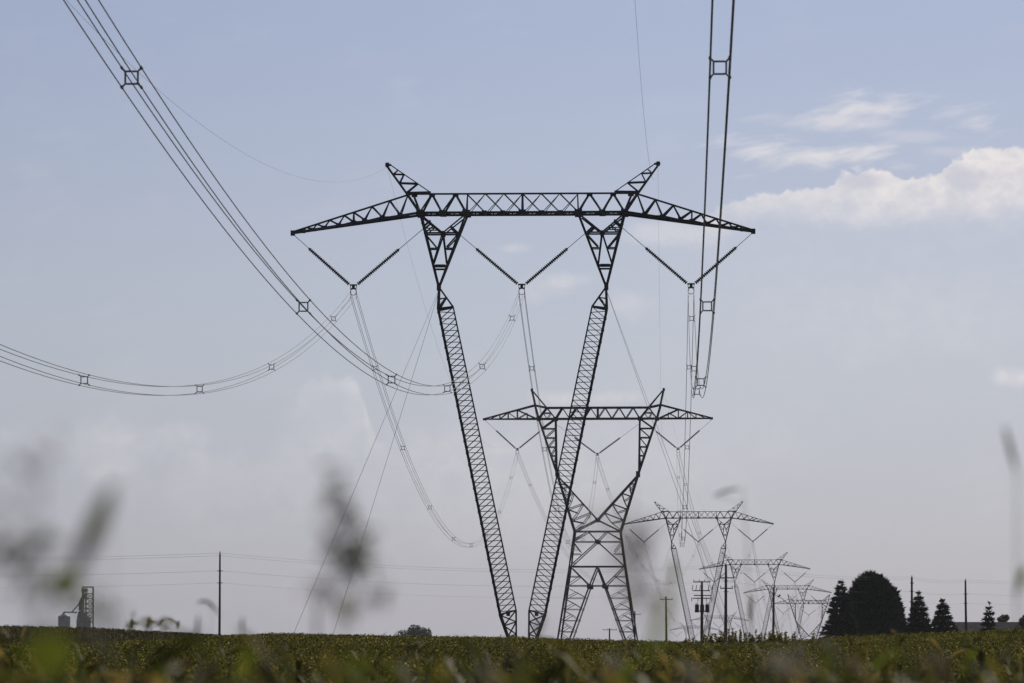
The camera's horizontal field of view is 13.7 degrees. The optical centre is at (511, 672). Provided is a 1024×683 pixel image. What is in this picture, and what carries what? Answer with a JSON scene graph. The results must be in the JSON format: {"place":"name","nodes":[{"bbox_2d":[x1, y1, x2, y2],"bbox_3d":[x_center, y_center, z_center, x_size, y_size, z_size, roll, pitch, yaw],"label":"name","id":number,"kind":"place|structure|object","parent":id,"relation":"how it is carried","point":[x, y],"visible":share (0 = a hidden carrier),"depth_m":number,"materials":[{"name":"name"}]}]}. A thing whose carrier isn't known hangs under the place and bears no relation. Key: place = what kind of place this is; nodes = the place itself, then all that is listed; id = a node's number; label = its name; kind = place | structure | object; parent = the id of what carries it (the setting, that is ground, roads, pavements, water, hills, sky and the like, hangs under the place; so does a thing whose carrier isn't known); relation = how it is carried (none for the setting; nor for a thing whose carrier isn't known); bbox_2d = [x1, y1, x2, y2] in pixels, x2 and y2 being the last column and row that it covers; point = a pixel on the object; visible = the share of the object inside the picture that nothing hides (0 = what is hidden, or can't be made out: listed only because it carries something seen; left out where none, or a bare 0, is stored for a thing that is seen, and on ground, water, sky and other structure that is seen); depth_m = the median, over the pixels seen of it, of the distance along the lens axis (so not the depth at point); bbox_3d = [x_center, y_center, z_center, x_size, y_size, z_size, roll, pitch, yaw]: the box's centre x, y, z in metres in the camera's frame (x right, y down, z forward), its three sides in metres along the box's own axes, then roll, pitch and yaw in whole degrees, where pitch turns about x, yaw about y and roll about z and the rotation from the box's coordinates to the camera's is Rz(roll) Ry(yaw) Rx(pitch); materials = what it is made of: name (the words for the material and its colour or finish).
{"place":"outdoors","nodes":[
{"label":"outdoors","id":0,"kind":"place"},
{"bbox_2d":[0,624,235,652],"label":"corn crop","id":1,"kind":"object","parent":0,"point":[75,634],"visible":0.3,"depth_m":339.04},
{"bbox_2d":[0,0,1023,642],"label":"sky","id":2,"kind":"structure","parent":0,"point":[865,379],"materials":[{"name":"blue"}]},
{"bbox_2d":[69,646,1023,671],"bbox_3d":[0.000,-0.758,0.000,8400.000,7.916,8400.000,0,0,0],"label":"ground","id":3,"kind":"structure","parent":0,"point":[571,660],"depth_m":199.20,"materials":[{"name":"plant"}]},
{"bbox_2d":[0,527,67,682],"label":"weed plant","id":4,"kind":"object","parent":3,"relation":"on","point":[30,549],"visible":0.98,"depth_m":4.40,"materials":[{"name":"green plant"}]},
{"bbox_2d":[0,431,72,682],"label":"weed plant","id":5,"kind":"object","parent":3,"relation":"on","point":[21,467],"visible":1,"depth_m":4.20,"materials":[{"name":"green plant"}]},
{"bbox_2d":[23,629,73,682],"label":"weed plant","id":6,"kind":"object","parent":3,"relation":"on","point":[48,655],"visible":1,"depth_m":4.20,"materials":[{"name":"green plant"}]},
{"bbox_2d":[26,566,80,682],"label":"weed plant","id":7,"kind":"object","parent":3,"relation":"on","point":[64,586],"visible":0.98,"depth_m":4.40,"materials":[{"name":"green plant"}]},
{"bbox_2d":[58,614,69,633],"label":"grain bin","id":8,"kind":"object","parent":3,"relation":"on","point":[60,620],"visible":0.17,"depth_m":1598.21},
{"bbox_2d":[67,586,93,640],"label":"grain elevator","id":9,"kind":"object","parent":3,"relation":"on","point":[82,621],"visible":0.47,"depth_m":1598.76,"materials":[{"name":"grey paint"}]},
{"bbox_2d":[70,483,114,682],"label":"weed plant","id":10,"kind":"object","parent":3,"relation":"on","point":[97,521],"visible":0.9,"depth_m":4.60,"materials":[{"name":"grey plant"}]},
{"bbox_2d":[64,593,128,682],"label":"weed plant","id":11,"kind":"object","parent":3,"relation":"on","point":[106,614],"visible":1,"depth_m":4.40,"materials":[{"name":"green plant"}]},
{"bbox_2d":[124,613,137,666],"bbox_3d":[-2.133,0.417,24.000,0.105,1.510,0.017,0,0,0],"label":"weed plant","id":12,"kind":"object","parent":3,"relation":"on","point":[132,639],"visible":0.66,"depth_m":24.00,"materials":[{"name":"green plant"}]},
{"bbox_2d":[123,611,141,682],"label":"weed plant","id":13,"kind":"object","parent":3,"relation":"on","point":[129,625],"visible":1,"depth_m":17.00,"materials":[{"name":"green plant"}]},
{"bbox_2d":[140,618,155,664],"bbox_3d":[-1.361,0.498,16.001,0.079,1.434,0.012,0,0,0],"label":"weed plant","id":14,"kind":"object","parent":3,"relation":"on","point":[149,624],"visible":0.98,"depth_m":16.00,"materials":[{"name":"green plant"}]},
{"bbox_2d":[130,617,179,631],"bbox_3d":[-3.346,0.280,39.989,0.470,1.613,0.050,0,0,3],"label":"weed plant","id":15,"kind":"object","parent":3,"relation":"on","point":[178,623],"visible":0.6,"depth_m":40.00,"materials":[{"name":"green plant"}]},
{"bbox_2d":[156,619,175,678],"bbox_3d":[-1.212,0.512,15.000,0.085,1.417,0.021,0,0,-3],"label":"weed plant","id":16,"kind":"object","parent":3,"relation":"on","point":[165,626],"visible":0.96,"depth_m":15.00,"materials":[{"name":"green plant"}]},
{"bbox_2d":[155,617,176,647],"bbox_3d":[-1.619,0.465,20.000,0.111,1.456,0.017,0,0,0],"label":"weed plant","id":17,"kind":"object","parent":3,"relation":"on","point":[163,627],"visible":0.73,"depth_m":20.00,"materials":[{"name":"green plant"}]},
{"bbox_2d":[158,661,180,682],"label":"weed plant","id":18,"kind":"object","parent":3,"relation":"on","point":[164,671],"visible":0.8,"depth_m":8.50,"materials":[{"name":"green plant"}]},
{"bbox_2d":[194,614,199,670],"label":"weed plant","id":19,"kind":"object","parent":3,"relation":"on","point":[197,627],"visible":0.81,"depth_m":15.00,"materials":[{"name":"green plant"}]},
{"bbox_2d":[218,553,220,634],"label":"utility pole","id":20,"kind":"object","parent":3,"relation":"on","point":[219,623],"visible":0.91,"depth_m":499.92,"materials":[{"name":"brown wood"}]},
{"bbox_2d":[239,616,244,682],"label":"weed plant","id":21,"kind":"object","parent":3,"relation":"on","point":[241,623],"visible":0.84,"depth_m":15.00,"materials":[{"name":"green plant"}]},
{"bbox_2d":[238,646,253,682],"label":"weed plant","id":22,"kind":"object","parent":3,"relation":"on","point":[245,663],"visible":1,"depth_m":6.99,"materials":[{"name":"green plant"}]},
{"bbox_2d":[314,610,318,649],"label":"weed plant","id":23,"kind":"object","parent":3,"relation":"on","point":[316,626],"visible":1,"depth_m":8.00,"materials":[{"name":"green plant"}]},
{"bbox_2d":[294,463,390,682],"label":"weed plant","id":24,"kind":"object","parent":3,"relation":"on","point":[352,565],"visible":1,"depth_m":5.60,"materials":[{"name":"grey plant"}]},
{"bbox_2d":[343,652,367,682],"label":"weed plant","id":25,"kind":"object","parent":3,"relation":"on","point":[355,668],"visible":1,"depth_m":5.00,"materials":[{"name":"green plant"}]},
{"bbox_2d":[387,657,408,682],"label":"weed plant","id":26,"kind":"object","parent":3,"relation":"on","point":[393,670],"visible":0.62,"depth_m":9.00,"materials":[{"name":"green plant"}]},
{"bbox_2d":[397,624,431,636],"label":"broadleaf tree","id":27,"kind":"object","parent":3,"relation":"on","point":[418,630],"visible":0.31,"depth_m":1497.81,"materials":[{"name":"green plant"}]},
{"bbox_2d":[436,661,449,681],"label":"weed plant","id":28,"kind":"object","parent":3,"relation":"on","point":[442,670],"visible":1,"depth_m":7.00,"materials":[{"name":"green plant"}]},
{"bbox_2d":[478,663,500,682],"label":"weed plant","id":29,"kind":"object","parent":3,"relation":"on","point":[484,672],"visible":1,"depth_m":6.00,"materials":[{"name":"green plant"}]},
{"bbox_2d":[0,622,1023,682],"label":"edge weeds","id":30,"kind":"object","parent":3,"relation":"on","point":[561,665],"visible":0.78,"depth_m":19.39,"materials":[{"name":"plant"}]},
{"bbox_2d":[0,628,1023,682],"bbox_3d":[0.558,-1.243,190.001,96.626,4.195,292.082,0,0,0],"label":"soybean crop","id":31,"kind":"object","parent":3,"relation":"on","point":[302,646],"visible":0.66,"depth_m":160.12,"materials":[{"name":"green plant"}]},
{"bbox_2d":[505,638,530,682],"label":"weed plant","id":32,"kind":"object","parent":3,"relation":"on","point":[523,667],"visible":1,"depth_m":9.00,"materials":[{"name":"green plant"}]},
{"bbox_2d":[291,161,754,638],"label":"lattice tower","id":33,"kind":"structure","parent":3,"relation":"on","point":[466,213],"depth_m":345.76,"materials":[{"name":"metal"}]},
{"bbox_2d":[66,0,384,181],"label":"shield wire","id":34,"kind":"object","parent":33,"relation":"attached to","point":[176,105],"visible":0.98,"depth_m":198.29,"materials":[{"name":"metal"}]},
{"bbox_2d":[295,229,422,297],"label":"insulator assembly","id":35,"kind":"object","parent":33,"relation":"hanging from","point":[340,275],"visible":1,"depth_m":346.44,"materials":[{"name":"ceramic"}]},
{"bbox_2d":[0,292,355,395],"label":"conductor bundle","id":36,"kind":"object","parent":35,"relation":"hanging from","point":[197,385],"visible":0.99,"depth_m":216.74,"materials":[{"name":"metal"}]},
{"bbox_2d":[294,290,438,631],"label":"guy wire","id":37,"kind":"object","parent":33,"relation":"attached to","point":[368,456],"visible":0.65,"depth_m":337.58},
{"bbox_2d":[333,298,436,633],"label":"guy wire","id":38,"kind":"object","parent":33,"relation":"attached to","point":[392,441],"visible":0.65,"depth_m":354.07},
{"bbox_2d":[459,234,583,296],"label":"insulator assembly","id":39,"kind":"object","parent":33,"relation":"hanging from","point":[514,280],"visible":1,"depth_m":345.93,"materials":[{"name":"ceramic"}]},
{"bbox_2d":[63,0,524,394],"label":"conductor bundle","id":40,"kind":"object","parent":39,"relation":"hanging from","point":[141,87],"visible":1,"depth_m":119.06,"materials":[{"name":"metal"}]},
{"bbox_2d":[519,294,598,550],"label":"conductor bundle","id":41,"kind":"object","parent":39,"relation":"hanging from","point":[529,366],"visible":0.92,"depth_m":408.51,"materials":[{"name":"metal"}]},
{"bbox_2d":[608,296,726,631],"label":"guy wire","id":42,"kind":"object","parent":33,"relation":"attached to","point":[667,463],"visible":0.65,"depth_m":354.96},
{"bbox_2d":[607,292,731,626],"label":"guy wire","id":43,"kind":"object","parent":33,"relation":"attached to","point":[669,459],"visible":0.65,"depth_m":335.78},
{"bbox_2d":[623,228,750,293],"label":"insulator assembly","id":44,"kind":"object","parent":33,"relation":"hanging from","point":[682,278],"visible":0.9,"depth_m":345.42,"materials":[{"name":"ceramic"}]},
{"bbox_2d":[688,0,734,397],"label":"conductor bundle","id":45,"kind":"object","parent":44,"relation":"hanging from","point":[728,75],"visible":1,"depth_m":117.56,"materials":[{"name":"metal"}]},
{"bbox_2d":[533,614,551,653],"bbox_3d":[0.057,0.573,8.000,0.039,1.370,0.026,0,0,0],"label":"weed plant","id":46,"kind":"object","parent":3,"relation":"on","point":[537,627],"visible":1,"depth_m":8.00,"materials":[{"name":"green plant"}]},
{"bbox_2d":[564,640,588,682],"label":"weed plant","id":47,"kind":"object","parent":3,"relation":"on","point":[576,659],"visible":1,"depth_m":8.99,"materials":[{"name":"green plant"}]},
{"bbox_2d":[483,388,712,640],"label":"lattice tower","id":48,"kind":"structure","parent":3,"relation":"on","point":[604,585],"depth_m":725.78,"materials":[{"name":"metal"}]},
{"bbox_2d":[486,421,538,451],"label":"insulator assembly","id":49,"kind":"object","parent":48,"relation":"hanging from","point":[499,433],"visible":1,"depth_m":727.85,"materials":[{"name":"ceramic"}]},
{"bbox_2d":[351,295,518,546],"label":"conductor bundle","id":50,"kind":"object","parent":49,"relation":"hanging from","point":[487,536],"visible":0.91,"depth_m":411.57,"materials":[{"name":"metal"}]},
{"bbox_2d":[516,455,634,582],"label":"conductor bundle","id":51,"kind":"object","parent":49,"relation":"hanging from","point":[551,528],"visible":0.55,"depth_m":791.05,"materials":[{"name":"metal"}]},
{"bbox_2d":[556,424,635,457],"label":"insulator assembly","id":52,"kind":"object","parent":48,"relation":"hanging from","point":[601,450],"visible":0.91,"depth_m":726.90,"materials":[{"name":"ceramic"}]},
{"bbox_2d":[596,460,697,584],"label":"conductor bundle","id":53,"kind":"object","parent":52,"relation":"hanging from","point":[625,533],"visible":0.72,"depth_m":783.02,"materials":[{"name":"metal"}]},
{"bbox_2d":[656,422,708,452],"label":"insulator assembly","id":54,"kind":"object","parent":48,"relation":"hanging from","point":[677,448],"visible":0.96,"depth_m":726.07,"materials":[{"name":"ceramic"}]},
{"bbox_2d":[677,299,693,546],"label":"conductor bundle","id":55,"kind":"object","parent":54,"relation":"hanging from","point":[685,445],"visible":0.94,"depth_m":418.10,"materials":[{"name":"metal"}]},
{"bbox_2d":[677,454,752,582],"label":"conductor bundle","id":56,"kind":"object","parent":54,"relation":"hanging from","point":[700,533],"visible":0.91,"depth_m":806.68,"materials":[{"name":"metal"}]},
{"bbox_2d":[601,654,634,682],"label":"weed plant","id":57,"kind":"object","parent":3,"relation":"on","point":[623,675],"visible":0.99,"depth_m":8.00,"materials":[{"name":"green plant"}]},
{"bbox_2d":[564,486,675,682],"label":"weed plant","id":58,"kind":"object","parent":3,"relation":"on","point":[641,555],"visible":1,"depth_m":4.80,"materials":[{"name":"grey plant"}]},
{"bbox_2d":[648,583,671,682],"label":"weed plant","id":59,"kind":"object","parent":3,"relation":"on","point":[661,616],"visible":1,"depth_m":5.20,"materials":[{"name":"green plant"}]},
{"bbox_2d":[670,557,675,682],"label":"weed plant","id":60,"kind":"object","parent":3,"relation":"on","point":[672,573],"visible":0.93,"depth_m":9.00,"materials":[{"name":"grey plant"}]},
{"bbox_2d":[682,658,703,682],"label":"weed plant","id":61,"kind":"object","parent":3,"relation":"on","point":[691,676],"visible":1,"depth_m":6.00,"materials":[{"name":"green plant"}]},
{"bbox_2d":[625,501,773,641],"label":"lattice tower","id":62,"kind":"structure","parent":3,"relation":"on","point":[716,517],"depth_m":1072.83,"materials":[{"name":"metal"}]},
{"bbox_2d":[682,525,717,542],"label":"insulator assembly","id":63,"kind":"object","parent":62,"relation":"hanging from","point":[702,537],"visible":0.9,"depth_m":1072.98,"materials":[{"name":"ceramic"}]},
{"bbox_2d":[697,543,753,628],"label":"conductor bundle","id":64,"kind":"object","parent":63,"relation":"hanging from","point":[711,590],"visible":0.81,"depth_m":1146.51,"materials":[{"name":"metal"}]},
{"bbox_2d":[688,633,714,643],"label":"tall weed","id":65,"kind":"object","parent":3,"relation":"on","point":[710,640],"visible":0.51,"depth_m":245.80,"materials":[{"name":"green plant"}]},
{"bbox_2d":[691,580,712,640],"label":"utility pole","id":66,"kind":"object","parent":3,"relation":"on","point":[701,611],"visible":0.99,"depth_m":619.70,"materials":[{"name":"brown wood"}]},
{"bbox_2d":[690,613,748,635],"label":"lattice tower","id":67,"kind":"structure","parent":3,"relation":"on","point":[705,615],"depth_m":2736.78,"materials":[{"name":"metal"}]},
{"bbox_2d":[715,638,730,682],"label":"weed plant","id":68,"kind":"object","parent":3,"relation":"on","point":[723,655],"visible":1,"depth_m":10.00,"materials":[{"name":"green plant"}]},
{"bbox_2d":[715,630,736,644],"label":"tall weed","id":69,"kind":"object","parent":3,"relation":"on","point":[721,638],"visible":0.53,"depth_m":245.72,"materials":[{"name":"green plant"}]},
{"bbox_2d":[720,564,733,641],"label":"utility pole","id":70,"kind":"object","parent":3,"relation":"on","point":[725,608],"visible":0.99,"depth_m":559.83,"materials":[{"name":"brown wood"}]},
{"bbox_2d":[5,553,1023,582],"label":"utility wire","id":71,"kind":"object","parent":70,"relation":"attached to","point":[468,568],"visible":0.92,"depth_m":524.13,"materials":[{"name":"metal"}]},
{"bbox_2d":[41,583,1001,604],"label":"utility wire","id":72,"kind":"object","parent":70,"relation":"attached to","point":[511,597],"visible":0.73,"depth_m":534.45,"materials":[{"name":"metal"}]},
{"bbox_2d":[45,571,1009,595],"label":"utility wire","id":73,"kind":"object","parent":70,"relation":"attached to","point":[477,585],"visible":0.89,"depth_m":522.57,"materials":[{"name":"metal"}]},
{"bbox_2d":[37,556,1023,584],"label":"utility wire","id":74,"kind":"object","parent":70,"relation":"attached to","point":[488,571],"visible":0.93,"depth_m":525.76,"materials":[{"name":"metal"}]},
{"bbox_2d":[714,628,742,642],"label":"tall weed","id":75,"kind":"object","parent":3,"relation":"on","point":[732,636],"visible":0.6,"depth_m":246.14,"materials":[{"name":"green plant"}]},
{"bbox_2d":[714,486,751,681],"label":"weed plant","id":76,"kind":"object","parent":3,"relation":"on","point":[727,490],"visible":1,"depth_m":15.00,"materials":[{"name":"green plant"}]},
{"bbox_2d":[748,596,752,680],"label":"weed plant","id":77,"kind":"object","parent":3,"relation":"on","point":[751,604],"visible":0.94,"depth_m":20.00,"materials":[{"name":"green plant"}]},
{"bbox_2d":[699,552,809,641],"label":"lattice tower","id":78,"kind":"structure","parent":3,"relation":"on","point":[740,564],"depth_m":1450.77,"materials":[{"name":"metal"}]},
{"bbox_2d":[743,632,766,643],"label":"tall weed","id":79,"kind":"object","parent":3,"relation":"on","point":[745,638],"visible":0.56,"depth_m":246.03,"materials":[{"name":"green plant"}]},
{"bbox_2d":[755,628,782,642],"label":"tall weed","id":80,"kind":"object","parent":3,"relation":"on","point":[762,638],"visible":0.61,"depth_m":245.83,"materials":[{"name":"green plant"}]},
{"bbox_2d":[772,587,780,632],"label":"utility pole","id":81,"kind":"object","parent":3,"relation":"on","point":[773,615],"visible":0.72,"depth_m":639.90,"materials":[{"name":"brown wood"}]},
{"bbox_2d":[767,630,790,641],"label":"tall weed","id":82,"kind":"object","parent":3,"relation":"on","point":[778,638],"visible":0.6,"depth_m":245.31,"materials":[{"name":"green plant"}]},
{"bbox_2d":[743,579,831,638],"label":"lattice tower","id":83,"kind":"structure","parent":3,"relation":"on","point":[766,585],"depth_m":1825.59,"materials":[{"name":"metal"}]},
{"bbox_2d":[761,645,819,680],"bbox_3d":[0.422,0.612,6.487,0.089,1.307,0.078,0,0,26],"label":"weed plant","id":84,"kind":"object","parent":3,"relation":"on","point":[779,661],"visible":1,"depth_m":6.49,"materials":[{"name":"green plant"}]},
{"bbox_2d":[775,632,814,642],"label":"tall weed","id":85,"kind":"object","parent":3,"relation":"on","point":[794,636],"visible":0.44,"depth_m":245.75,"materials":[{"name":"green plant"}]},
{"bbox_2d":[772,595,829,639],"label":"lattice tower","id":86,"kind":"structure","parent":3,"relation":"on","point":[823,603],"depth_m":2298.72,"materials":[{"name":"metal"}]},
{"bbox_2d":[814,640,843,682],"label":"weed plant","id":87,"kind":"object","parent":3,"relation":"on","point":[827,654],"visible":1,"depth_m":9.00,"materials":[{"name":"green plant"}]},
{"bbox_2d":[818,579,859,639],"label":"conifer tree","id":88,"kind":"object","parent":3,"relation":"on","point":[836,624],"visible":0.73,"depth_m":589.15,"materials":[{"name":"green plant"}]},
{"bbox_2d":[839,652,868,682],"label":"weed plant","id":89,"kind":"object","parent":3,"relation":"on","point":[856,664],"visible":0.94,"depth_m":10.00,"materials":[{"name":"green plant"}]},
{"bbox_2d":[847,569,912,644],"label":"broadleaf tree","id":90,"kind":"object","parent":3,"relation":"on","point":[878,608],"visible":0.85,"depth_m":597.11,"materials":[{"name":"green plant"}]},
{"bbox_2d":[867,645,902,679],"bbox_3d":[0.964,0.585,11.003,0.095,1.314,0.013,0,0,-10],"label":"weed plant","id":91,"kind":"object","parent":3,"relation":"on","point":[882,659],"visible":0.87,"depth_m":11.01,"materials":[{"name":"green plant"}]},
{"bbox_2d":[910,575,913,607],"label":"utility pole","id":92,"kind":"object","parent":3,"relation":"on","point":[911,591],"visible":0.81,"depth_m":609.86,"materials":[{"name":"brown wood"}]},
{"bbox_2d":[906,590,933,641],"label":"spruce tree","id":93,"kind":"object","parent":3,"relation":"on","point":[918,621],"visible":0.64,"depth_m":599.39,"materials":[{"name":"green plant"}]},
{"bbox_2d":[911,649,950,682],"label":"weed plant","id":94,"kind":"object","parent":3,"relation":"on","point":[940,657],"visible":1,"depth_m":8.00,"materials":[{"name":"green plant"}]},
{"bbox_2d":[930,598,958,633],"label":"spruce tree","id":95,"kind":"object","parent":3,"relation":"on","point":[942,621],"visible":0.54,"depth_m":604.33,"materials":[{"name":"green plant"}]},
{"bbox_2d":[963,579,967,629],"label":"utility pole","id":96,"kind":"object","parent":3,"relation":"on","point":[965,603],"visible":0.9,"depth_m":639.85,"materials":[{"name":"brown wood"}]},
{"bbox_2d":[961,648,975,682],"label":"weed plant","id":97,"kind":"object","parent":3,"relation":"on","point":[967,660],"visible":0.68,"depth_m":13.99,"materials":[{"name":"green plant"}]},
{"bbox_2d":[952,622,1021,631],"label":"farm building","id":98,"kind":"structure","parent":3,"relation":"on","point":[976,626],"depth_m":643.33,"materials":[{"name":"grey"}]},
{"bbox_2d":[979,601,997,631],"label":"juniper tree","id":99,"kind":"object","parent":3,"relation":"on","point":[988,624],"visible":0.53,"depth_m":599.71,"materials":[{"name":"green plant"}]},
{"bbox_2d":[987,644,1007,682],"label":"weed plant","id":100,"kind":"object","parent":3,"relation":"on","point":[994,666],"visible":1,"depth_m":11.00,"materials":[{"name":"green plant"}]},
{"bbox_2d":[997,614,1009,621],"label":"broadleaf tree","id":101,"kind":"object","parent":3,"relation":"on","point":[1003,618],"visible":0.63,"depth_m":659.51,"materials":[{"name":"green plant"}]},
{"bbox_2d":[1003,426,1023,682],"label":"weed plant","id":102,"kind":"object","parent":3,"relation":"on","point":[1019,579],"visible":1,"depth_m":9.50,"materials":[{"name":"green plant"}]},
{"bbox_2d":[1018,615,1023,628],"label":"broadleaf tree","id":103,"kind":"object","parent":3,"relation":"on","point":[1021,622],"visible":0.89,"depth_m":639.17,"materials":[{"name":"green plant"}]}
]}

